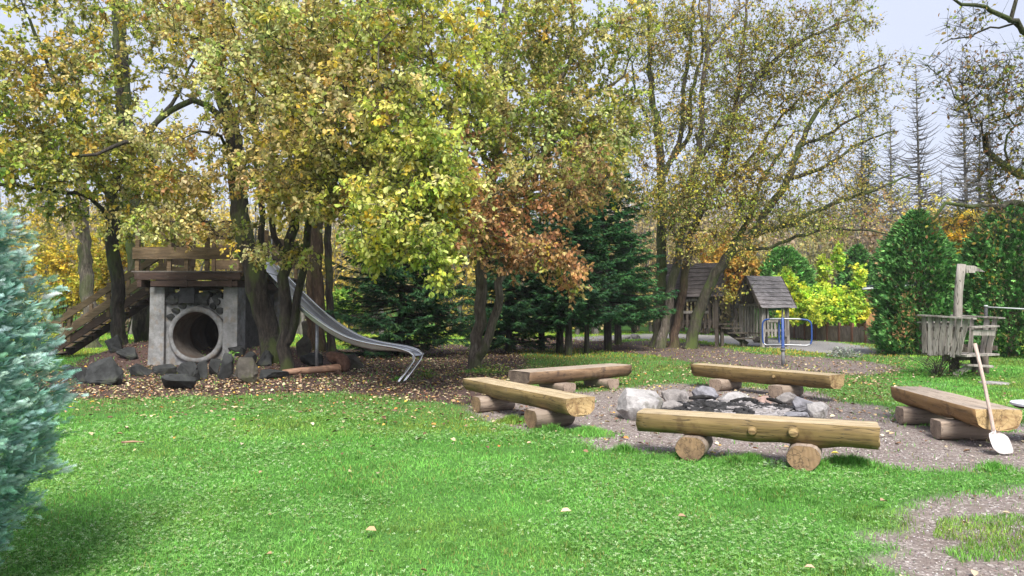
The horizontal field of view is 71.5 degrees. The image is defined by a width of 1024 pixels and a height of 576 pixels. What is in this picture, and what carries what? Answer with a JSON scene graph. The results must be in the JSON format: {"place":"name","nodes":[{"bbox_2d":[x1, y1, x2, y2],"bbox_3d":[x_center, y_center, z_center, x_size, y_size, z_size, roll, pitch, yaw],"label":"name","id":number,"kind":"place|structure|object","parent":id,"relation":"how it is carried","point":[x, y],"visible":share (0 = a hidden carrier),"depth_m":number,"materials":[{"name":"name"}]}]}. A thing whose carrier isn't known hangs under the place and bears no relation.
{"place":"outdoors","nodes":[
{"label":"outdoors","id":0,"kind":"place"},
{"bbox_2d":[0,291,1023,575],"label":"ground","id":1,"kind":"structure","parent":0,"point":[936,559],"depth_m":6.83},
{"bbox_2d":[0,217,78,338],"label":"deciduous tree","id":2,"kind":"object","parent":1,"relation":"on","point":[50,244],"visible":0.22,"depth_m":39.91,"materials":[{"name":"yellow plant"}]},
{"bbox_2d":[0,203,88,565],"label":"blue conifer","id":3,"kind":"object","parent":1,"relation":"on","point":[18,437],"visible":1,"depth_m":3.90,"materials":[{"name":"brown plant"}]},
{"bbox_2d":[22,240,108,333],"bbox_3d":[-20.760,0.199,33.007,3.777,4.986,3.473,0,-2,0],"label":"shrub","id":4,"kind":"object","parent":1,"relation":"on","point":[53,262],"visible":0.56,"depth_m":32.62,"materials":[{"name":"yellow plant"}]},
{"bbox_2d":[0,44,141,348],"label":"deciduous tree","id":5,"kind":"object","parent":1,"relation":"on","point":[83,239],"visible":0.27,"depth_m":29.75,"materials":[{"name":"yellow plant"}]},
{"bbox_2d":[74,367,86,383],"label":"rock","id":6,"kind":"object","parent":1,"relation":"on","point":[80,375],"visible":0.54,"depth_m":15.57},
{"bbox_2d":[0,0,169,344],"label":"deciduous tree","id":7,"kind":"object","parent":1,"relation":"on","point":[40,150],"visible":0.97,"depth_m":19.31,"materials":[{"name":"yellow plant"}]},
{"bbox_2d":[77,356,123,385],"bbox_3d":[-8.894,1.840,15.450,0.926,0.705,0.470,0,-2,0],"label":"rock","id":8,"kind":"object","parent":1,"relation":"on","point":[108,371],"visible":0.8,"depth_m":15.33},
{"bbox_2d":[104,335,122,352],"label":"rock","id":9,"kind":"object","parent":1,"relation":"on","point":[114,344],"visible":0.93,"depth_m":20.66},
{"bbox_2d":[38,259,195,354],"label":"wooden stairs","id":10,"kind":"structure","parent":1,"relation":"on","point":[73,343],"depth_m":23.79,"materials":[{"name":"brown wood"}]},
{"bbox_2d":[76,219,163,336],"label":"deciduous tree","id":11,"kind":"object","parent":1,"relation":"on","point":[102,253],"visible":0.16,"depth_m":33.69,"materials":[{"name":"yellow plant"}]},
{"bbox_2d":[29,0,224,342],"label":"deciduous tree","id":12,"kind":"object","parent":1,"relation":"on","point":[140,325],"visible":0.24,"depth_m":24.53,"materials":[{"name":"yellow plant"}]},
{"bbox_2d":[116,347,138,359],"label":"rock","id":13,"kind":"object","parent":1,"relation":"on","point":[129,353],"visible":1,"depth_m":20.26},
{"bbox_2d":[90,199,164,334],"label":"deciduous tree","id":14,"kind":"object","parent":1,"relation":"on","point":[130,331],"visible":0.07,"depth_m":45.63,"materials":[{"name":"yellow plant"}]},
{"bbox_2d":[128,363,152,376],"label":"rock","id":15,"kind":"object","parent":1,"relation":"on","point":[138,370],"visible":0.82,"depth_m":17.17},
{"bbox_2d":[152,364,176,374],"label":"rock","id":16,"kind":"object","parent":1,"relation":"on","point":[162,369],"visible":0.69,"depth_m":17.46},
{"bbox_2d":[161,374,196,388],"bbox_3d":[-6.692,1.893,14.292,0.664,0.346,0.402,0,-2,0],"label":"rock","id":17,"kind":"object","parent":1,"relation":"on","point":[180,381],"visible":0.99,"depth_m":14.25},
{"bbox_2d":[176,361,199,380],"bbox_3d":[-7.355,1.910,16.171,0.501,0.477,0.389,0,-2,0],"label":"rock","id":18,"kind":"object","parent":1,"relation":"on","point":[190,368],"visible":0.72,"depth_m":16.03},
{"bbox_2d":[147,207,235,280],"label":"deciduous tree","id":19,"kind":"object","parent":1,"relation":"on","point":[197,245],"visible":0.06,"depth_m":42.01,"materials":[{"name":"yellow plant"}]},
{"bbox_2d":[197,360,207,379],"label":"rock","id":20,"kind":"object","parent":1,"relation":"on","point":[202,366],"visible":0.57,"depth_m":16.48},
{"bbox_2d":[147,287,279,365],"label":"concrete tunnel","id":21,"kind":"structure","parent":1,"relation":"on","point":[180,333],"depth_m":20.06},
{"bbox_2d":[131,221,299,302],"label":"play platform","id":22,"kind":"structure","parent":21,"relation":"on","point":[188,287],"depth_m":19.86,"materials":[{"name":"wood"}]},
{"bbox_2d":[209,358,220,375],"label":"rock","id":23,"kind":"object","parent":1,"relation":"on","point":[214,365],"visible":0.95,"depth_m":17.22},
{"bbox_2d":[79,0,356,362],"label":"deciduous tree","id":24,"kind":"object","parent":1,"relation":"on","point":[213,69],"visible":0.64,"depth_m":17.39,"materials":[{"name":"yellow plant"}]},
{"bbox_2d":[217,353,233,379],"bbox_3d":[-6.592,1.841,16.355,0.359,0.685,0.225,0,-2,0],"label":"rock","id":25,"kind":"object","parent":1,"relation":"on","point":[226,370],"visible":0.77,"depth_m":16.30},
{"bbox_2d":[228,345,245,356],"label":"rock","id":26,"kind":"object","parent":1,"relation":"on","point":[240,349],"visible":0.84,"depth_m":19.87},
{"bbox_2d":[231,357,257,383],"bbox_3d":[-5.840,1.817,15.498,0.610,0.617,0.383,0,-2,0],"label":"rock","id":27,"kind":"object","parent":1,"relation":"on","point":[246,370],"visible":0.94,"depth_m":15.41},
{"bbox_2d":[256,350,272,365],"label":"rock","id":28,"kind":"object","parent":1,"relation":"on","point":[266,357],"visible":0.98,"depth_m":18.92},
{"bbox_2d":[259,369,288,379],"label":"rock","id":29,"kind":"object","parent":1,"relation":"on","point":[267,374],"visible":0.91,"depth_m":16.44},
{"bbox_2d":[296,334,311,356],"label":"rock","id":30,"kind":"object","parent":1,"relation":"on","point":[303,345],"visible":0.75,"depth_m":20.16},
{"bbox_2d":[276,215,341,334],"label":"deciduous tree","id":31,"kind":"object","parent":1,"relation":"on","point":[303,314],"visible":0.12,"depth_m":45.94,"materials":[{"name":"yellow plant"}]},
{"bbox_2d":[300,352,323,366],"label":"rock","id":32,"kind":"object","parent":1,"relation":"on","point":[308,359],"visible":0.81,"depth_m":18.85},
{"bbox_2d":[282,351,350,384],"bbox_3d":[-4.506,1.833,16.208,1.593,0.645,2.642,0,-2,-12],"label":"driftwood log","id":33,"kind":"object","parent":1,"relation":"on","point":[339,362],"visible":0.97,"depth_m":17.17,"materials":[{"name":"brown wood"}]},
{"bbox_2d":[283,99,354,345],"bbox_3d":[-6.609,-4.231,23.369,3.144,12.982,3.702,1,-2,-25],"label":"deciduous tree","id":34,"kind":"object","parent":1,"relation":"on","point":[309,289],"visible":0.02,"depth_m":24.40,"materials":[{"name":"brown plant"}]},
{"bbox_2d":[290,16,365,351],"bbox_3d":[-6.130,-4.031,22.564,3.060,12.370,3.313,0,-2,0],"label":"deciduous tree","id":35,"kind":"object","parent":1,"relation":"on","point":[317,278],"visible":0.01,"depth_m":23.38,"materials":[{"name":"brown plant"}]},
{"bbox_2d":[292,0,367,351],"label":"deciduous tree","id":36,"kind":"object","parent":1,"relation":"on","point":[331,343],"visible":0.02,"depth_m":22.73,"materials":[{"name":"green plant"}]},
{"bbox_2d":[218,0,450,370],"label":"deciduous tree","id":37,"kind":"object","parent":1,"relation":"on","point":[315,152],"visible":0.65,"depth_m":14.12,"materials":[{"name":"yellow plant"}]},
{"bbox_2d":[255,229,423,381],"bbox_3d":[-4.805,0.223,18.312,7.100,4.017,1.135,-2,-2,41],"label":"slide","id":38,"kind":"object","parent":1,"relation":"on","point":[314,312],"visible":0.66,"depth_m":17.58,"materials":[{"name":"metal"}]},
{"bbox_2d":[325,284,362,327],"bbox_3d":[-9.585,1.335,39.952,2.664,3.154,2.551,-1,-2,33],"label":"shrub","id":39,"kind":"object","parent":1,"relation":"on","point":[337,293],"visible":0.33,"depth_m":39.67,"materials":[{"name":"green plant"}]},
{"bbox_2d":[346,354,363,369],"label":"rock","id":40,"kind":"object","parent":1,"relation":"on","point":[356,363],"visible":0.52,"depth_m":19.14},
{"bbox_2d":[324,131,489,357],"bbox_3d":[-3.625,-1.518,25.259,6.448,8.193,5.996,0,-2,0],"label":"spruce tree","id":41,"kind":"object","parent":1,"relation":"on","point":[415,323],"visible":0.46,"depth_m":24.20,"materials":[{"name":"green plant"}]},
{"bbox_2d":[411,367,436,378],"bbox_3d":[-2.070,2.009,16.799,0.666,0.293,0.670,0,-2,0],"label":"leafy plant","id":42,"kind":"object","parent":1,"relation":"on","point":[426,373],"visible":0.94,"depth_m":16.79,"materials":[{"name":"green plant"}]},
{"bbox_2d":[317,0,662,369],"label":"deciduous tree","id":43,"kind":"object","parent":1,"relation":"on","point":[445,192],"visible":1,"depth_m":14.56,"materials":[{"name":"yellow plant"}]},
{"bbox_2d":[474,362,508,375],"bbox_3d":[-0.460,1.986,17.541,0.903,0.360,0.862,1,-2,-28],"label":"leafy plant","id":44,"kind":"object","parent":1,"relation":"on","point":[493,371],"visible":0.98,"depth_m":17.49,"materials":[{"name":"green plant"}]},
{"bbox_2d":[452,176,563,352],"bbox_3d":[-0.175,-1.013,26.913,4.995,7.116,5.021,0,-2,0],"label":"spruce tree","id":45,"kind":"object","parent":1,"relation":"on","point":[507,325],"visible":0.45,"depth_m":26.31,"materials":[{"name":"green plant"}]},
{"bbox_2d":[0,331,1023,575],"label":"grass","id":46,"kind":"structure","parent":1,"relation":"on","point":[738,459],"depth_m":6.43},
{"bbox_2d":[0,161,1023,334],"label":"woods","id":47,"kind":"object","parent":1,"relation":"on","point":[639,227],"visible":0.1,"depth_m":49.42,"materials":[{"name":"brown plant"}]},
{"bbox_2d":[0,384,1023,575],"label":"clover","id":48,"kind":"object","parent":1,"relation":"on","point":[85,536],"visible":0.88,"depth_m":5.76,"materials":[{"name":"green plant"}]},
{"bbox_2d":[1,338,1023,575],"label":"fallen leaves","id":49,"kind":"object","parent":1,"relation":"on","point":[974,573],"visible":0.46,"depth_m":15.05,"materials":[{"name":"brown plant"}]},
{"bbox_2d":[463,377,594,427],"bbox_3d":[0.084,1.708,10.660,0.640,0.466,3.165,1,-2,-29],"label":"log bench","id":50,"kind":"object","parent":1,"relation":"on","point":[564,408],"visible":0.99,"depth_m":9.96,"materials":[{"name":"brown wood"}]},
{"bbox_2d":[512,189,555,350],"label":"spruce tree","id":51,"kind":"object","parent":1,"relation":"on","point":[541,335],"visible":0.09,"depth_m":27.85,"materials":[{"name":"green plant"}]},
{"bbox_2d":[521,176,605,352],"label":"spruce tree","id":52,"kind":"object","parent":1,"relation":"on","point":[559,340],"visible":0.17,"depth_m":26.27,"materials":[{"name":"green plant"}]},
{"bbox_2d":[508,363,631,392],"bbox_3d":[1.276,1.821,14.230,2.852,0.462,0.787,1,-2,-39],"label":"log bench","id":53,"kind":"object","parent":1,"relation":"on","point":[562,378],"visible":0.94,"depth_m":13.95,"materials":[{"name":"brown wood"}]},
{"bbox_2d":[533,142,608,355],"bbox_3d":[2.040,-1.328,24.990,2.660,7.603,2.727,0,-2,0],"label":"spruce tree","id":54,"kind":"object","parent":1,"relation":"on","point":[567,319],"visible":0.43,"depth_m":24.82,"materials":[{"name":"green plant"}]},
{"bbox_2d":[551,184,630,353],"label":"spruce tree","id":55,"kind":"object","parent":1,"relation":"on","point":[608,277],"visible":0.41,"depth_m":25.85,"materials":[{"name":"green plant"}]},
{"bbox_2d":[549,157,680,350],"bbox_3d":[3.687,-1.854,28.670,5.800,8.904,5.544,0,-2,0],"label":"spruce tree","id":56,"kind":"object","parent":1,"relation":"on","point":[637,315],"visible":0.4,"depth_m":27.82,"materials":[{"name":"green plant"}]},
{"bbox_2d":[593,204,652,344],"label":"spruce tree","id":57,"kind":"object","parent":1,"relation":"on","point":[617,335],"visible":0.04,"depth_m":32.84,"materials":[{"name":"green plant"}]},
{"bbox_2d":[616,388,662,420],"bbox_3d":[1.899,1.737,10.531,0.694,0.506,0.563,0,-2,0],"label":"fire pit stone","id":58,"kind":"object","parent":1,"relation":"on","point":[632,402],"visible":0.68,"depth_m":10.37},
{"bbox_2d":[606,0,734,347],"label":"deciduous tree","id":59,"kind":"object","parent":1,"relation":"on","point":[664,205],"visible":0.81,"depth_m":29.93,"materials":[{"name":"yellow plant"}]},
{"bbox_2d":[661,389,689,401],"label":"fire pit stone","id":60,"kind":"object","parent":1,"relation":"on","point":[676,395],"visible":0.67,"depth_m":12.02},
{"bbox_2d":[665,263,724,346],"bbox_3d":[8.221,0.783,31.996,2.550,3.819,2.154,-1,-2,18],"label":"playhouse","id":61,"kind":"object","parent":1,"relation":"on","point":[699,273],"visible":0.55,"depth_m":31.35,"materials":[{"name":"grey wood"}]},
{"bbox_2d":[700,314,743,333],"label":"picket fence","id":62,"kind":"object","parent":1,"relation":"on","point":[709,330],"visible":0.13,"depth_m":46.90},
{"bbox_2d":[693,229,763,334],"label":"deciduous tree","id":63,"kind":"object","parent":1,"relation":"on","point":[734,279],"visible":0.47,"depth_m":43.62,"materials":[{"name":"orange plant"}]},
{"bbox_2d":[665,399,804,416],"bbox_3d":[3.472,1.883,11.152,2.485,0.227,2.039,0,-2,0],"label":"ash bed","id":64,"kind":"object","parent":1,"relation":"on","point":[728,406],"visible":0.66,"depth_m":10.93,"materials":[{"name":"grey soil"}]},
{"bbox_2d":[662,400,682,408],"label":"fire pit stone","id":65,"kind":"object","parent":64,"relation":"on","point":[669,404],"visible":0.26,"depth_m":11.19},
{"bbox_2d":[689,395,715,399],"bbox_3d":[3.204,1.841,11.985,0.610,0.088,0.082,1,-2,-32],"label":"charred wood","id":66,"kind":"object","parent":64,"relation":"on","point":[695,397],"visible":0.99,"depth_m":11.94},
{"bbox_2d":[692,386,718,400],"bbox_3d":[3.331,1.852,12.240,0.454,0.347,0.318,0,-2,0],"label":"fire pit stone","id":67,"kind":"object","parent":64,"relation":"on","point":[703,390],"visible":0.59,"depth_m":12.16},
{"bbox_2d":[718,391,749,399],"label":"fire pit stone","id":68,"kind":"object","parent":64,"relation":"on","point":[732,395],"visible":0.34,"depth_m":11.99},
{"bbox_2d":[784,412,808,417],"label":"fire pit stone","id":69,"kind":"object","parent":64,"relation":"on","point":[798,414],"visible":0.67,"depth_m":10.43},
{"bbox_2d":[792,396,812,410],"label":"fire pit stone","id":70,"kind":"object","parent":64,"relation":"on","point":[799,403],"visible":0.66,"depth_m":10.86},
{"bbox_2d":[718,323,754,346],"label":"plank steps","id":71,"kind":"structure","parent":1,"relation":"on","point":[741,339],"depth_m":31.32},
{"bbox_2d":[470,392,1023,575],"bbox_3d":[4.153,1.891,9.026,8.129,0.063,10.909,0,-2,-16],"label":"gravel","id":72,"kind":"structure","parent":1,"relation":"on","point":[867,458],"depth_m":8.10,"materials":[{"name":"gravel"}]},
{"bbox_2d":[668,0,839,347],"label":"deciduous tree","id":73,"kind":"object","parent":1,"relation":"on","point":[748,167],"visible":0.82,"depth_m":29.68,"materials":[{"name":"green plant"}]},
{"bbox_2d":[636,408,879,470],"bbox_3d":[2.546,1.608,7.558,2.425,0.473,0.520,-1,-2,25],"label":"log bench","id":74,"kind":"object","parent":1,"relation":"on","point":[807,439],"visible":1,"depth_m":7.38,"materials":[{"name":"brown wood"}]},
{"bbox_2d":[731,275,796,347],"bbox_3d":[11.138,1.066,31.459,2.000,3.219,2.003,1,-2,-22],"label":"playhouse","id":75,"kind":"object","parent":1,"relation":"on","point":[765,295],"visible":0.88,"depth_m":31.02,"materials":[{"name":"grey wood"}]},
{"bbox_2d":[690,363,844,397],"bbox_3d":[4.738,1.795,13.696,0.638,0.482,3.188,1,-2,-33],"label":"log bench","id":76,"kind":"object","parent":1,"relation":"on","point":[777,381],"visible":0.96,"depth_m":13.37,"materials":[{"name":"brown wood"}]},
{"bbox_2d":[653,0,889,347],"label":"deciduous tree","id":77,"kind":"object","parent":1,"relation":"on","point":[663,332],"visible":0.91,"depth_m":29.33,"materials":[{"name":"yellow plant"}]},
{"bbox_2d":[776,392,795,405],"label":"fire pit stone","id":78,"kind":"object","parent":1,"relation":"on","point":[787,398],"visible":0.52,"depth_m":11.64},
{"bbox_2d":[750,244,822,335],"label":"thuja tree","id":79,"kind":"object","parent":1,"relation":"on","point":[790,256],"visible":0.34,"depth_m":43.10,"materials":[{"name":"green plant"}]},
{"bbox_2d":[762,318,812,365],"bbox_3d":[8.039,1.603,20.744,1.328,1.481,0.602,-1,-2,33],"label":"playground spinner","id":80,"kind":"object","parent":1,"relation":"on","point":[782,349],"visible":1,"depth_m":20.57,"materials":[{"name":"blue paint"}]},
{"bbox_2d":[682,38,926,348],"bbox_3d":[11.975,-3.856,28.744,9.633,13.128,5.050,0,-2,0],"label":"deciduous tree","id":81,"kind":"object","parent":1,"relation":"on","point":[699,310],"visible":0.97,"depth_m":28.43,"materials":[{"name":"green plant"}]},
{"bbox_2d":[805,402,829,418],"bbox_3d":[4.538,1.818,10.548,0.357,0.261,0.277,0,-2,0],"label":"fire pit stone","id":82,"kind":"object","parent":1,"relation":"on","point":[816,409],"visible":0.88,"depth_m":10.46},
{"bbox_2d":[777,188,865,277],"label":"deciduous tree","id":83,"kind":"object","parent":1,"relation":"on","point":[825,232],"visible":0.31,"depth_m":51.97,"materials":[{"name":"yellow plant"}]},
{"bbox_2d":[773,241,872,327],"bbox_3d":[16.374,0.144,37.613,5.055,5.402,3.956,0,-2,0],"label":"shrub","id":84,"kind":"object","parent":1,"relation":"on","point":[834,305],"visible":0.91,"depth_m":37.16,"materials":[{"name":"yellow plant"}]},
{"bbox_2d":[784,322,874,343],"bbox_3d":[16.168,2.291,36.446,0.100,1.080,8.237,0,-2,-9],"label":"board fence","id":85,"kind":"object","parent":1,"relation":"on","point":[840,333],"visible":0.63,"depth_m":35.98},
{"bbox_2d":[825,346,863,357],"bbox_3d":[11.225,2.175,23.987,1.241,0.443,1.231,0,-2,0],"label":"groundcover clump","id":86,"kind":"object","parent":1,"relation":"on","point":[845,353],"visible":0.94,"depth_m":23.92,"materials":[{"name":"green plant"}]},
{"bbox_2d":[832,242,877,325],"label":"thuja tree","id":87,"kind":"object","parent":1,"relation":"on","point":[858,253],"visible":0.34,"depth_m":42.63,"materials":[{"name":"green plant"}]},
{"bbox_2d":[828,109,892,251],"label":"dead spruce","id":88,"kind":"object","parent":1,"relation":"on","point":[862,152],"visible":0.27,"depth_m":70.17,"materials":[{"name":"grey plant"}]},
{"bbox_2d":[822,185,908,253],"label":"deciduous tree","id":89,"kind":"object","parent":1,"relation":"on","point":[886,218],"visible":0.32,"depth_m":48.10,"materials":[{"name":"yellow plant"}]},
{"bbox_2d":[848,149,885,248],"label":"spruce tree","id":90,"kind":"object","parent":1,"relation":"on","point":[869,176],"visible":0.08,"depth_m":80.07,"materials":[{"name":"grey plant"}]},
{"bbox_2d":[843,282,915,339],"bbox_3d":[20.290,1.246,39.215,3.517,3.143,3.230,0,-2,0],"label":"wooden hut","id":91,"kind":"object","parent":1,"relation":"on","point":[867,287],"visible":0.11,"depth_m":37.96,"materials":[{"name":"brown wood"}]},
{"bbox_2d":[867,113,917,231],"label":"dead spruce","id":92,"kind":"object","parent":1,"relation":"on","point":[892,167],"visible":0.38,"depth_m":74.12,"materials":[{"name":"grey plant"}]},
{"bbox_2d":[880,70,961,229],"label":"dead spruce","id":93,"kind":"object","parent":1,"relation":"on","point":[918,158],"visible":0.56,"depth_m":66.38,"materials":[{"name":"grey plant"}]},
{"bbox_2d":[862,207,983,355],"bbox_3d":[14.664,-0.216,25.511,3.899,5.423,4.198,0,-2,0],"label":"thuja tree","id":94,"kind":"object","parent":1,"relation":"on","point":[892,263],"visible":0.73,"depth_m":24.89,"materials":[{"name":"green plant"}]},
{"bbox_2d":[889,172,956,286],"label":"deciduous tree","id":95,"kind":"object","parent":1,"relation":"on","point":[938,200],"visible":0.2,"depth_m":50.11,"materials":[{"name":"orange plant"}]},
{"bbox_2d":[895,350,976,379],"bbox_3d":[10.058,1.791,16.837,1.620,0.724,1.716,0,-2,0],"label":"bramble","id":96,"kind":"object","parent":1,"relation":"on","point":[940,364],"visible":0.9,"depth_m":16.75,"materials":[{"name":"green plant"}]},
{"bbox_2d":[929,171,952,216],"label":"dead spruce","id":97,"kind":"object","parent":1,"relation":"on","point":[941,187],"visible":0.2,"depth_m":62.52,"materials":[{"name":"grey plant"}]},
{"bbox_2d":[890,386,1021,439],"bbox_3d":[5.733,1.670,9.442,0.680,0.467,2.509,0,-2,8],"label":"log bench","id":98,"kind":"object","parent":1,"relation":"on","point":[946,415],"visible":0.94,"depth_m":8.84,"materials":[{"name":"brown wood"}]},
{"bbox_2d":[926,369,992,380],"bbox_3d":[10.473,2.016,16.583,1.458,0.306,1.295,0,-2,0],"label":"leafy plant","id":99,"kind":"object","parent":1,"relation":"on","point":[969,374],"visible":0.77,"depth_m":16.49,"materials":[{"name":"green plant"}]},
{"bbox_2d":[917,264,1004,376],"bbox_3d":[10.945,0.825,17.159,1.846,2.823,1.427,1,-2,-27],"label":"play ship","id":100,"kind":"object","parent":1,"relation":"on","point":[936,337],"visible":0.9,"depth_m":17.05,"materials":[{"name":"grey wood"}]},
{"bbox_2d":[903,0,1023,249],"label":"deciduous tree","id":101,"kind":"object","parent":1,"relation":"on","point":[1004,167],"visible":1,"depth_m":8.35,"materials":[{"name":"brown plant"}]},
{"bbox_2d":[932,61,1006,216],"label":"dead spruce","id":102,"kind":"object","parent":1,"relation":"on","point":[962,153],"visible":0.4,"depth_m":70.36,"materials":[{"name":"grey plant"}]},
{"bbox_2d":[942,209,999,286],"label":"deciduous tree","id":103,"kind":"object","parent":1,"relation":"on","point":[955,238],"visible":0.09,"depth_m":45.87,"materials":[{"name":"orange plant"}]},
{"bbox_2d":[946,106,1008,325],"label":"dead spruce","id":104,"kind":"object","parent":1,"relation":"on","point":[978,200],"visible":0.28,"depth_m":60.04,"materials":[{"name":"grey plant"}]},
{"bbox_2d":[935,201,1023,358],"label":"thuja tree","id":105,"kind":"object","parent":1,"relation":"on","point":[1008,343],"visible":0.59,"depth_m":23.76,"materials":[{"name":"green plant"}]},
{"bbox_2d":[960,93,1023,213],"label":"dead spruce","id":106,"kind":"object","parent":1,"relation":"on","point":[989,127],"visible":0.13,"depth_m":64.00,"materials":[{"name":"grey plant"}]},
{"bbox_2d":[973,343,1012,453],"bbox_3d":[5.475,1.257,8.225,0.248,1.209,0.622,0,-2,0],"label":"shovel","id":107,"kind":"object","parent":1,"relation":"on","point":[1000,443],"visible":1,"depth_m":8.06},
{"bbox_2d":[984,305,1023,358],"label":"exercise bar","id":108,"kind":"object","parent":1,"relation":"on","point":[986,307],"visible":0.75,"depth_m":21.91,"materials":[{"name":"metal"}]},
{"bbox_2d":[1010,400,1023,439],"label":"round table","id":109,"kind":"object","parent":1,"relation":"on","point":[1018,403],"visible":0.98,"depth_m":8.62,"materials":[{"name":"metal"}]},
{"bbox_2d":[0,0,1023,239],"label":"sky","id":110,"kind":"structure","parent":0,"point":[911,22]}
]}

